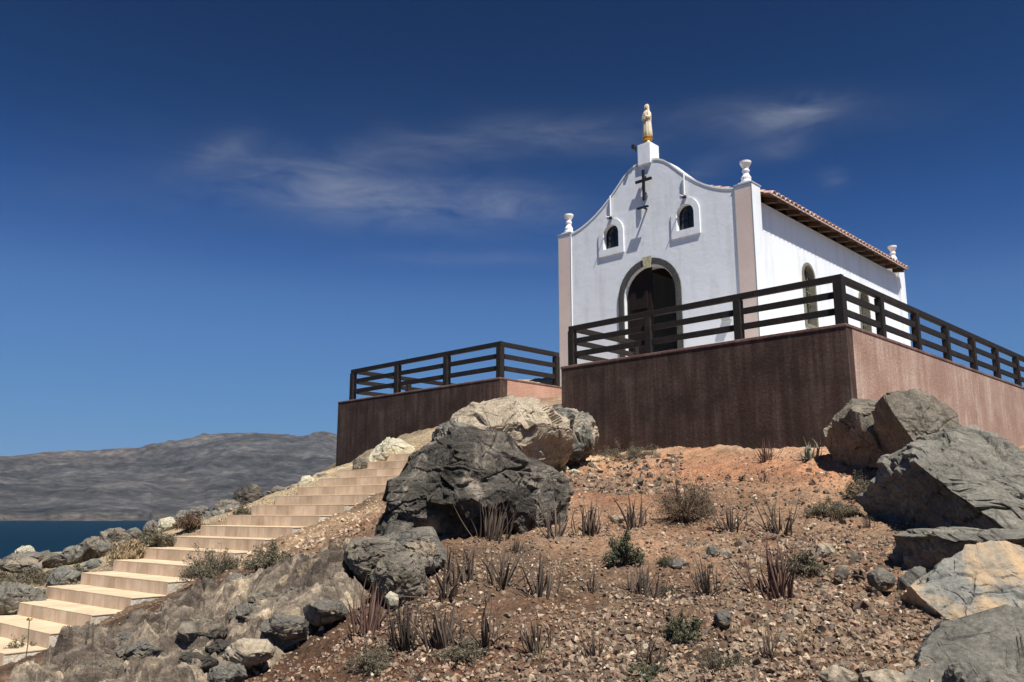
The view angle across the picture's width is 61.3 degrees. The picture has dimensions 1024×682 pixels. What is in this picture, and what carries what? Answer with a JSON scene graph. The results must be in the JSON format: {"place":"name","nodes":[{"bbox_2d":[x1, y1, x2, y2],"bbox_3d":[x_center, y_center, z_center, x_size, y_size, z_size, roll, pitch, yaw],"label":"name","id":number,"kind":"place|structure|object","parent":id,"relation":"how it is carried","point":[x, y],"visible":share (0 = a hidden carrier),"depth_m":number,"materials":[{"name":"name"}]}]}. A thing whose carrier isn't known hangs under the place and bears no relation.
{"place":"outdoors","nodes":[
{"label":"outdoors","id":0,"kind":"place"},
{"bbox_2d":[0,520,158,561],"bbox_3d":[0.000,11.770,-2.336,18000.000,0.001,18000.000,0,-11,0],"label":"water","id":1,"kind":"structure","parent":0,"point":[51,536],"depth_m":532.01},
{"bbox_2d":[0,431,336,520],"bbox_3d":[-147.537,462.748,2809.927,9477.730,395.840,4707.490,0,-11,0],"label":"hills","id":2,"kind":"structure","parent":0,"point":[161,480],"depth_m":2061.47,"materials":[{"name":"stone"}]},
{"bbox_2d":[0,378,1023,681],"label":"ground","id":3,"kind":"structure","parent":0,"point":[690,464],"depth_m":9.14,"materials":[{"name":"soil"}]},
{"bbox_2d":[0,581,47,614],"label":"rock","id":4,"kind":"object","parent":3,"relation":"on","point":[13,595],"visible":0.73,"depth_m":12.85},
{"bbox_2d":[0,562,51,585],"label":"shrub","id":5,"kind":"object","parent":3,"relation":"on","point":[37,577],"visible":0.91,"depth_m":13.95,"materials":[{"name":"green plant"}]},
{"bbox_2d":[0,550,67,574],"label":"rock","id":6,"kind":"object","parent":3,"relation":"on","point":[19,561],"visible":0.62,"depth_m":15.04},
{"bbox_2d":[46,565,80,586],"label":"rock","id":7,"kind":"object","parent":3,"relation":"on","point":[64,575],"visible":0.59,"depth_m":13.77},
{"bbox_2d":[61,545,84,563],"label":"rock","id":8,"kind":"object","parent":3,"relation":"on","point":[74,554],"visible":0.84,"depth_m":15.63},
{"bbox_2d":[78,536,103,560],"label":"rock","id":9,"kind":"object","parent":3,"relation":"on","point":[89,546],"visible":0.62,"depth_m":15.83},
{"bbox_2d":[80,559,102,571],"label":"rock","id":10,"kind":"object","parent":3,"relation":"on","point":[89,565],"visible":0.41,"depth_m":14.58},
{"bbox_2d":[96,542,113,557],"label":"rock","id":11,"kind":"object","parent":3,"relation":"on","point":[103,548],"visible":0.68,"depth_m":15.66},
{"bbox_2d":[85,659,128,673],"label":"rock","id":12,"kind":"object","parent":3,"relation":"on","point":[112,664],"visible":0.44,"depth_m":7.38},
{"bbox_2d":[100,527,129,547],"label":"rock","id":13,"kind":"object","parent":3,"relation":"on","point":[116,535],"visible":0.6,"depth_m":16.22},
{"bbox_2d":[105,632,133,643],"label":"rock","id":14,"kind":"object","parent":3,"relation":"on","point":[123,636],"visible":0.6,"depth_m":8.27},
{"bbox_2d":[105,531,146,562],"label":"shrub","id":15,"kind":"object","parent":3,"relation":"on","point":[130,550],"visible":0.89,"depth_m":14.50,"materials":[{"name":"plant"}]},
{"bbox_2d":[115,638,164,661],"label":"rock","id":16,"kind":"object","parent":3,"relation":"on","point":[143,648],"visible":0.59,"depth_m":7.59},
{"bbox_2d":[133,521,176,546],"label":"shrub","id":17,"kind":"object","parent":3,"relation":"on","point":[154,537],"visible":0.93,"depth_m":14.92,"materials":[{"name":"green plant"}]},
{"bbox_2d":[157,517,175,531],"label":"rock","id":18,"kind":"object","parent":3,"relation":"on","point":[166,523],"visible":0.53,"depth_m":16.69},
{"bbox_2d":[7,537,368,681],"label":"rock outcrop","id":19,"kind":"object","parent":3,"relation":"on","point":[326,572],"visible":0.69,"depth_m":8.03,"materials":[{"name":"stone"}]},
{"bbox_2d":[178,649,218,670],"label":"rock","id":20,"kind":"object","parent":19,"relation":"on","point":[208,662],"visible":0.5,"depth_m":6.96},
{"bbox_2d":[205,639,230,653],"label":"rock","id":21,"kind":"object","parent":19,"relation":"on","point":[217,646],"visible":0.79,"depth_m":7.45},
{"bbox_2d":[207,664,247,681],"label":"rock","id":22,"kind":"object","parent":19,"relation":"on","point":[229,673],"visible":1,"depth_m":6.68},
{"bbox_2d":[221,638,274,667],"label":"rock","id":23,"kind":"object","parent":19,"relation":"on","point":[247,652],"visible":0.94,"depth_m":7.00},
{"bbox_2d":[172,511,205,530],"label":"shrub","id":24,"kind":"object","parent":3,"relation":"on","point":[187,522],"visible":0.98,"depth_m":15.48,"materials":[{"name":"brown plant"}]},
{"bbox_2d":[188,506,209,519],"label":"rock","id":25,"kind":"object","parent":3,"relation":"on","point":[199,510],"visible":0.43,"depth_m":17.14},
{"bbox_2d":[175,618,227,641],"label":"rock","id":26,"kind":"object","parent":3,"relation":"on","point":[186,631],"visible":0.56,"depth_m":7.81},
{"bbox_2d":[177,541,243,581],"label":"shrub","id":27,"kind":"object","parent":3,"relation":"on","point":[199,569],"visible":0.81,"depth_m":11.48,"materials":[{"name":"green plant"}]},
{"bbox_2d":[213,499,241,510],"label":"rock","id":28,"kind":"object","parent":3,"relation":"on","point":[220,504],"visible":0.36,"depth_m":17.11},
{"bbox_2d":[228,603,258,622],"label":"rock","id":29,"kind":"object","parent":3,"relation":"on","point":[244,612],"visible":0.55,"depth_m":8.12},
{"bbox_2d":[233,483,263,504],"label":"rock","id":30,"kind":"object","parent":3,"relation":"on","point":[251,492],"visible":0.54,"depth_m":17.39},
{"bbox_2d":[247,589,278,603],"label":"rock","id":31,"kind":"object","parent":3,"relation":"on","point":[261,594],"visible":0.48,"depth_m":8.70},
{"bbox_2d":[241,538,293,570],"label":"shrub","id":32,"kind":"object","parent":3,"relation":"on","point":[269,558],"visible":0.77,"depth_m":10.73,"materials":[{"name":"green plant"}]},
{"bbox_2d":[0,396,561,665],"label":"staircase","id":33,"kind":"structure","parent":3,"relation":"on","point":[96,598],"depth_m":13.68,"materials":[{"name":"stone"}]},
{"bbox_2d":[260,614,309,639],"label":"rock","id":34,"kind":"object","parent":3,"relation":"on","point":[286,627],"visible":1,"depth_m":7.44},
{"bbox_2d":[303,599,348,625],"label":"rock","id":35,"kind":"object","parent":3,"relation":"on","point":[322,612],"visible":1,"depth_m":7.59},
{"bbox_2d":[352,457,369,469],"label":"rock","id":36,"kind":"object","parent":3,"relation":"on","point":[360,462],"visible":0.65,"depth_m":18.10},
{"bbox_2d":[343,640,396,673],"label":"shrub","id":37,"kind":"object","parent":3,"relation":"on","point":[367,660],"visible":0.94,"depth_m":6.39,"materials":[{"name":"green plant"}]},
{"bbox_2d":[343,536,405,589],"bbox_3d":[-1.349,2.230,8.632,0.647,0.561,0.792,0,-11,0],"label":"boulder","id":38,"kind":"object","parent":3,"relation":"on","point":[362,556],"visible":0.6,"depth_m":8.39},
{"bbox_2d":[338,576,414,633],"bbox_3d":[-1.106,2.190,7.175,0.630,0.480,0.422,1,-19,18],"label":"spiky succulent","id":39,"kind":"object","parent":3,"relation":"on","point":[372,623],"visible":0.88,"depth_m":7.12,"materials":[{"name":"red plant"}]},
{"bbox_2d":[368,437,414,461],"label":"boulder","id":40,"kind":"object","parent":3,"relation":"on","point":[384,449],"visible":0.66,"depth_m":18.55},
{"bbox_2d":[384,591,398,607],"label":"boulder","id":41,"kind":"object","parent":3,"relation":"on","point":[390,595],"visible":0.84,"depth_m":7.55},
{"bbox_2d":[376,507,415,535],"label":"boulder","id":42,"kind":"object","parent":3,"relation":"on","point":[392,522],"visible":0.25,"depth_m":10.12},
{"bbox_2d":[370,550,428,604],"bbox_3d":[-1.042,2.212,8.011,0.550,0.521,0.719,0,-11,0],"label":"boulder","id":43,"kind":"object","parent":3,"relation":"on","point":[401,573],"visible":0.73,"depth_m":7.76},
{"bbox_2d":[381,589,440,651],"bbox_3d":[-0.819,2.159,6.733,0.348,0.463,0.522,-4,-12,21],"label":"spiky succulent","id":44,"kind":"object","parent":3,"relation":"on","point":[405,637],"visible":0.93,"depth_m":6.59,"materials":[{"name":"brown plant"}]},
{"bbox_2d":[384,526,448,574],"bbox_3d":[-1.042,2.252,9.037,0.799,0.619,1.059,0,-11,0],"label":"boulder","id":45,"kind":"object","parent":3,"relation":"on","point":[426,545],"visible":0.52,"depth_m":8.70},
{"bbox_2d":[381,548,473,602],"bbox_3d":[-0.729,2.033,7.573,0.717,0.510,0.397,-2,-11,12],"label":"spiky succulent","id":46,"kind":"object","parent":3,"relation":"on","point":[454,590],"visible":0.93,"depth_m":7.55,"materials":[{"name":"brown plant"}]},
{"bbox_2d":[390,600,466,652],"bbox_3d":[-0.616,2.140,6.523,0.531,0.380,0.506,5,-12,-22],"label":"spiky succulent","id":47,"kind":"object","parent":3,"relation":"on","point":[438,640],"visible":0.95,"depth_m":6.45,"materials":[{"name":"brown plant"}]},
{"bbox_2d":[336,377,561,466],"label":"stone platform","id":48,"kind":"structure","parent":3,"relation":"on","point":[366,424],"depth_m":23.35,"materials":[{"name":"red paint"}]},
{"bbox_2d":[349,341,559,399],"bbox_3d":[-0.367,1.303,25.563,6.300,0.914,6.230,-11,-16,43],"label":"wooden railing","id":49,"kind":"object","parent":48,"relation":"on","point":[446,365],"visible":0.54,"depth_m":22.72,"materials":[{"name":"wood"}]},
{"bbox_2d":[433,635,489,662],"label":"shrub","id":50,"kind":"object","parent":3,"relation":"on","point":[458,649],"visible":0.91,"depth_m":6.12,"materials":[{"name":"green plant"}]},
{"bbox_2d":[437,541,494,586],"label":"spiky succulent","id":51,"kind":"object","parent":3,"relation":"on","point":[465,576],"visible":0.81,"depth_m":8.14,"materials":[{"name":"brown plant"}]},
{"bbox_2d":[375,426,573,539],"bbox_3d":[-0.447,2.095,11.195,2.469,1.935,2.741,0,-11,0],"label":"boulder","id":52,"kind":"object","parent":3,"relation":"on","point":[460,468],"visible":0.59,"depth_m":10.25,"materials":[{"name":"stone"}]},
{"bbox_2d":[432,419,466,438],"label":"boulder","id":53,"kind":"object","parent":52,"relation":"on","point":[441,430],"visible":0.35,"depth_m":12.00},
{"bbox_2d":[450,402,503,430],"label":"boulder","id":54,"kind":"object","parent":3,"relation":"on","point":[477,415],"visible":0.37,"depth_m":14.81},
{"bbox_2d":[438,599,516,650],"bbox_3d":[-0.234,2.029,6.242,0.595,0.392,0.436,0,-11,1],"label":"spiky succulent","id":55,"kind":"object","parent":3,"relation":"on","point":[485,631],"visible":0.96,"depth_m":6.26,"materials":[{"name":"brown plant"}]},
{"bbox_2d":[452,486,520,541],"bbox_3d":[-0.270,1.966,9.850,0.726,0.645,0.511,-3,-12,17],"label":"spiky succulent","id":56,"kind":"object","parent":3,"relation":"on","point":[491,529],"visible":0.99,"depth_m":9.76,"materials":[{"name":"brown plant"}]},
{"bbox_2d":[482,538,539,586],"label":"spiky succulent","id":57,"kind":"object","parent":3,"relation":"on","point":[503,578],"visible":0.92,"depth_m":7.65,"materials":[{"name":"brown plant"}]},
{"bbox_2d":[480,394,574,469],"bbox_3d":[0.073,1.801,16.159,2.104,1.556,2.154,0,-11,0],"label":"boulder","id":58,"kind":"object","parent":3,"relation":"on","point":[533,427],"visible":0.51,"depth_m":15.42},
{"bbox_2d":[505,617,551,655],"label":"spiky succulent","id":59,"kind":"object","parent":3,"relation":"on","point":[530,645],"visible":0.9,"depth_m":5.98,"materials":[{"name":"brown plant"}]},
{"bbox_2d":[514,552,563,599],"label":"spiky succulent","id":60,"kind":"object","parent":3,"relation":"on","point":[538,588],"visible":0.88,"depth_m":7.41,"materials":[{"name":"brown plant"}]},
{"bbox_2d":[531,476,566,527],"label":"boulder","id":61,"kind":"object","parent":3,"relation":"on","point":[544,493],"visible":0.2,"depth_m":10.46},
{"bbox_2d":[533,494,603,538],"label":"spiky succulent","id":62,"kind":"object","parent":3,"relation":"on","point":[551,531],"visible":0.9,"depth_m":9.75,"materials":[{"name":"brown plant"}]},
{"bbox_2d":[554,405,598,466],"bbox_3d":[0.732,1.955,17.067,2.008,1.350,1.710,0,-11,0],"label":"boulder","id":63,"kind":"object","parent":3,"relation":"on","point":[583,427],"visible":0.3,"depth_m":16.62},
{"bbox_2d":[572,563,605,593],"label":"spiky succulent","id":64,"kind":"object","parent":3,"relation":"on","point":[588,584],"visible":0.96,"depth_m":7.47,"materials":[{"name":"brown plant"}]},
{"bbox_2d":[577,623,615,657],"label":"spiky succulent","id":65,"kind":"object","parent":3,"relation":"on","point":[593,651],"visible":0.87,"depth_m":5.83,"materials":[{"name":"brown plant"}]},
{"bbox_2d":[571,495,627,536],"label":"spiky succulent","id":66,"kind":"object","parent":3,"relation":"on","point":[590,527],"visible":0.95,"depth_m":9.80,"materials":[{"name":"brown plant"}]},
{"bbox_2d":[600,528,645,566],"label":"shrub","id":67,"kind":"object","parent":3,"relation":"on","point":[623,552],"visible":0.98,"depth_m":8.33,"materials":[{"name":"green plant"}]},
{"bbox_2d":[601,492,652,528],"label":"spiky succulent","id":68,"kind":"object","parent":3,"relation":"on","point":[631,520],"visible":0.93,"depth_m":10.07,"materials":[{"name":"brown plant"}]},
{"bbox_2d":[593,438,663,460],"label":"shrub","id":69,"kind":"object","parent":3,"relation":"on","point":[632,453],"visible":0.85,"depth_m":16.89,"materials":[{"name":"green plant"}]},
{"bbox_2d":[620,558,663,594],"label":"spiky succulent","id":70,"kind":"object","parent":3,"relation":"on","point":[639,586],"visible":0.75,"depth_m":7.47,"materials":[{"name":"brown plant"}]},
{"bbox_2d":[626,657,667,681],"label":"shrub","id":71,"kind":"object","parent":3,"relation":"on","point":[650,669],"visible":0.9,"depth_m":5.39,"materials":[{"name":"green plant"}]},
{"bbox_2d":[630,570,671,599],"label":"spiky succulent","id":72,"kind":"object","parent":3,"relation":"on","point":[657,592],"visible":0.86,"depth_m":7.12,"materials":[{"name":"brown plant"}]},
{"bbox_2d":[630,625,683,664],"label":"spiky succulent","id":73,"kind":"object","parent":3,"relation":"on","point":[650,653],"visible":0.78,"depth_m":5.68,"materials":[{"name":"brown plant"}]},
{"bbox_2d":[667,558,684,569],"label":"rock","id":74,"kind":"object","parent":3,"relation":"on","point":[678,563],"visible":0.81,"depth_m":8.13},
{"bbox_2d":[650,463,714,523],"bbox_3d":[2.118,1.891,10.686,0.805,0.760,0.819,-8,-14,35],"label":"shrub","id":75,"kind":"object","parent":3,"relation":"on","point":[677,511],"visible":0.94,"depth_m":10.59,"materials":[{"name":"brown plant"}]},
{"bbox_2d":[662,608,703,642],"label":"shrub","id":76,"kind":"object","parent":3,"relation":"on","point":[685,630],"visible":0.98,"depth_m":6.09,"materials":[{"name":"green plant"}]},
{"bbox_2d":[680,478,715,519],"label":"shrub","id":77,"kind":"object","parent":3,"relation":"on","point":[702,497],"visible":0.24,"depth_m":10.90,"materials":[{"name":"brown plant"}]},
{"bbox_2d":[684,555,727,597],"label":"spiky succulent","id":78,"kind":"object","parent":3,"relation":"on","point":[705,585],"visible":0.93,"depth_m":7.23,"materials":[{"name":"brown plant"}]},
{"bbox_2d":[699,646,729,672],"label":"spiky succulent","id":79,"kind":"object","parent":3,"relation":"on","point":[714,669],"visible":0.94,"depth_m":5.40,"materials":[{"name":"brown plant"}]},
{"bbox_2d":[695,649,749,670],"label":"shrub","id":80,"kind":"object","parent":3,"relation":"on","point":[733,660],"visible":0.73,"depth_m":5.46,"materials":[{"name":"green plant"}]},
{"bbox_2d":[713,609,731,627],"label":"rock","id":81,"kind":"object","parent":3,"relation":"on","point":[722,618],"visible":0.98,"depth_m":6.33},
{"bbox_2d":[699,502,751,532],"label":"spiky succulent","id":82,"kind":"object","parent":3,"relation":"on","point":[730,525],"visible":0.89,"depth_m":10.06,"materials":[{"name":"brown plant"}]},
{"bbox_2d":[752,627,779,659],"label":"spiky succulent","id":83,"kind":"object","parent":3,"relation":"on","point":[767,648],"visible":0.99,"depth_m":5.56,"materials":[{"name":"brown plant"}]},
{"bbox_2d":[753,438,783,460],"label":"dry shrub","id":84,"kind":"object","parent":3,"relation":"on","point":[764,455],"visible":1,"depth_m":14.66,"materials":[{"name":"red plant"}]},
{"bbox_2d":[725,533,814,600],"bbox_3d":[2.169,1.866,7.254,0.620,0.542,0.712,-16,-10,31],"label":"spiky succulent","id":85,"kind":"object","parent":3,"relation":"on","point":[773,583],"visible":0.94,"depth_m":7.08,"materials":[{"name":"red plant"}]},
{"bbox_2d":[749,489,798,535],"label":"spiky succulent","id":86,"kind":"object","parent":3,"relation":"on","point":[775,528],"visible":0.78,"depth_m":10.01,"materials":[{"name":"brown plant"}]},
{"bbox_2d":[561,323,1023,455],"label":"stone terrace","id":87,"kind":"structure","parent":3,"relation":"on","point":[786,389],"depth_m":16.78,"materials":[{"name":"red paint"}]},
{"bbox_2d":[558,141,910,386],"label":"chapel","id":88,"kind":"structure","parent":87,"relation":"on","point":[655,232],"depth_m":22.33,"materials":[{"name":"white"}]},
{"bbox_2d":[598,218,624,257],"bbox_3d":[2.704,-2.781,23.178,0.820,1.000,0.190,-10,-15,42],"label":"window","id":89,"kind":"structure","parent":88,"relation":"in","point":[615,235],"depth_m":23.20,"materials":[{"name":"white paint"}]},
{"bbox_2d":[641,104,652,143],"bbox_3d":[3.605,-5.765,23.042,0.290,1.191,0.289,-10,-15,42],"label":"statue","id":90,"kind":"object","parent":88,"relation":"on","point":[647,135],"visible":0.99,"depth_m":22.95,"materials":[{"name":"beige stone"}]},
{"bbox_2d":[618,256,683,356],"bbox_3d":[3.533,-0.581,21.936,1.900,3.200,0.228,-10,-15,42],"label":"door","id":91,"kind":"structure","parent":88,"relation":"in","point":[640,295],"depth_m":22.25,"materials":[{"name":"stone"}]},
{"bbox_2d":[671,197,700,239],"bbox_3d":[4.377,-3.087,21.635,0.820,1.000,0.190,-10,-15,42],"label":"window","id":92,"kind":"structure","parent":88,"relation":"in","point":[689,217],"depth_m":21.65,"materials":[{"name":"white paint"}]},
{"bbox_2d":[802,262,818,327],"bbox_3d":[7.595,-1.164,22.259,0.190,1.730,0.750,-10,-15,42],"label":"window","id":93,"kind":"structure","parent":88,"relation":"in","point":[808,273],"depth_m":22.40,"materials":[{"name":"stone"}]},
{"bbox_2d":[858,292,871,331],"bbox_3d":[10.078,-0.651,24.843,0.190,1.730,0.750,-10,-15,42],"label":"window","id":94,"kind":"structure","parent":88,"relation":"in","point":[863,311],"depth_m":25.04,"materials":[{"name":"glass"}]},
{"bbox_2d":[568,274,1023,385],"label":"wooden railing","id":95,"kind":"object","parent":87,"relation":"on","point":[840,297],"visible":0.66,"depth_m":17.63,"materials":[{"name":"wood"}]},
{"bbox_2d":[779,547,830,573],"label":"shrub","id":96,"kind":"object","parent":3,"relation":"on","point":[806,563],"visible":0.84,"depth_m":7.88,"materials":[{"name":"green plant"}]},
{"bbox_2d":[795,437,822,462],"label":"agave","id":97,"kind":"object","parent":3,"relation":"on","point":[809,454],"visible":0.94,"depth_m":14.15,"materials":[{"name":"green plant"}]},
{"bbox_2d":[816,543,834,555],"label":"rock","id":98,"kind":"object","parent":3,"relation":"on","point":[822,549],"visible":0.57,"depth_m":8.45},
{"bbox_2d":[799,493,862,518],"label":"shrub","id":99,"kind":"object","parent":3,"relation":"on","point":[837,510],"visible":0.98,"depth_m":10.61,"materials":[{"name":"green plant"}]},
{"bbox_2d":[818,665,859,681],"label":"rock","id":100,"kind":"object","parent":3,"relation":"on","point":[833,673],"visible":1,"depth_m":5.05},
{"bbox_2d":[833,565,849,579],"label":"rock","id":101,"kind":"object","parent":3,"relation":"on","point":[842,572],"visible":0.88,"depth_m":7.70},
{"bbox_2d":[823,398,885,470],"bbox_3d":[5.603,1.512,13.550,1.267,1.260,1.534,0,-11,0],"label":"boulder","id":102,"kind":"object","parent":3,"relation":"on","point":[850,437],"visible":0.57,"depth_m":13.23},
{"bbox_2d":[841,470,868,497],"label":"shrub","id":103,"kind":"object","parent":3,"relation":"on","point":[859,488],"visible":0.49,"depth_m":11.68,"materials":[{"name":"green plant"}]},
{"bbox_2d":[866,567,896,590],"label":"rock","id":104,"kind":"object","parent":3,"relation":"on","point":[880,579],"visible":0.96,"depth_m":7.24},
{"bbox_2d":[859,668,909,681],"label":"rock","id":105,"kind":"object","parent":3,"relation":"on","point":[884,675],"visible":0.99,"depth_m":4.95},
{"bbox_2d":[897,566,926,589],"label":"boulder","id":106,"kind":"object","parent":3,"relation":"on","point":[910,577],"visible":0.44,"depth_m":7.37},
{"bbox_2d":[871,388,961,453],"bbox_3d":[5.876,1.401,12.512,1.222,1.407,1.423,0,-11,0],"label":"boulder","id":107,"kind":"object","parent":3,"relation":"on","point":[902,419],"visible":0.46,"depth_m":12.24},
{"bbox_2d":[855,425,1023,529],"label":"boulder","id":108,"kind":"object","parent":3,"relation":"on","point":[971,476],"visible":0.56,"depth_m":9.61,"materials":[{"name":"stone"}]},
{"bbox_2d":[888,527,1023,569],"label":"boulder","id":109,"kind":"object","parent":3,"relation":"on","point":[928,548],"visible":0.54,"depth_m":7.86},
{"bbox_2d":[900,540,1023,618],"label":"boulder","id":110,"kind":"object","parent":3,"relation":"on","point":[969,579],"visible":0.48,"depth_m":6.65,"materials":[{"name":"stone"}]},
{"bbox_2d":[902,604,1023,681],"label":"boulder","id":111,"kind":"object","parent":3,"relation":"on","point":[991,640],"visible":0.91,"depth_m":5.21,"materials":[{"name":"stone"}]},
{"bbox_2d":[942,657,993,681],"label":"boulder","id":112,"kind":"object","parent":3,"relation":"on","point":[968,669],"visible":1,"depth_m":4.84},
{"bbox_2d":[0,0,1023,455],"label":"sky","id":113,"kind":"structure","parent":0,"point":[214,214],"materials":[{"name":"blue"}]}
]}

